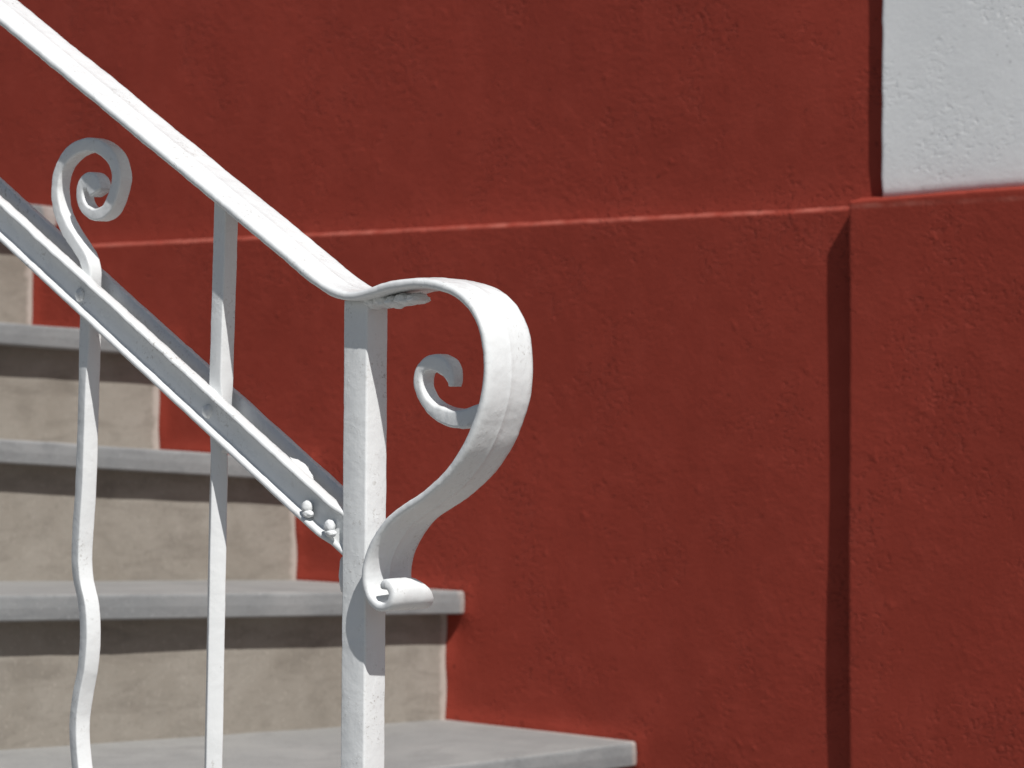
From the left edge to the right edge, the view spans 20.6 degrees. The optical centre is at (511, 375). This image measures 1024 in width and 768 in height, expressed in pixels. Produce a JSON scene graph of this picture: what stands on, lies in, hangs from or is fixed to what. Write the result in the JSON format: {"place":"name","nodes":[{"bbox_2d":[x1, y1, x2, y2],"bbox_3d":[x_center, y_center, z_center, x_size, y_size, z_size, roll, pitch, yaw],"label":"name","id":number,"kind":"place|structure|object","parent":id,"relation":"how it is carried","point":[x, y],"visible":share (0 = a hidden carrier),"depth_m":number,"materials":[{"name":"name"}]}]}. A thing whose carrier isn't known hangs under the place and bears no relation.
{"place":"outdoors","nodes":[
{"label":"outdoors","id":0,"kind":"place"},
{"label":"pavement","id":1,"kind":"structure","parent":0,"visible":0},
{"bbox_2d":[0,0,532,767],"bbox_3d":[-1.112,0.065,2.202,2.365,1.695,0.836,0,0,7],"label":"iron railing","id":2,"kind":"object","parent":1,"relation":"on","point":[362,534],"visible":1,"depth_m":1.80,"materials":[{"name":"white metal"}]},
{"bbox_2d":[0,204,635,767],"bbox_3d":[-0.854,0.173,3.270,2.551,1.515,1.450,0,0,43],"label":"stone staircase","id":3,"kind":"structure","parent":1,"relation":"on","point":[282,674],"depth_m":3.33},
{"bbox_2d":[0,0,1023,767],"bbox_3d":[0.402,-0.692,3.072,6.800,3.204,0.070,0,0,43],"label":"house wall","id":4,"kind":"structure","parent":1,"relation":"on","point":[748,492],"depth_m":3.27,"materials":[{"name":"red paint"}]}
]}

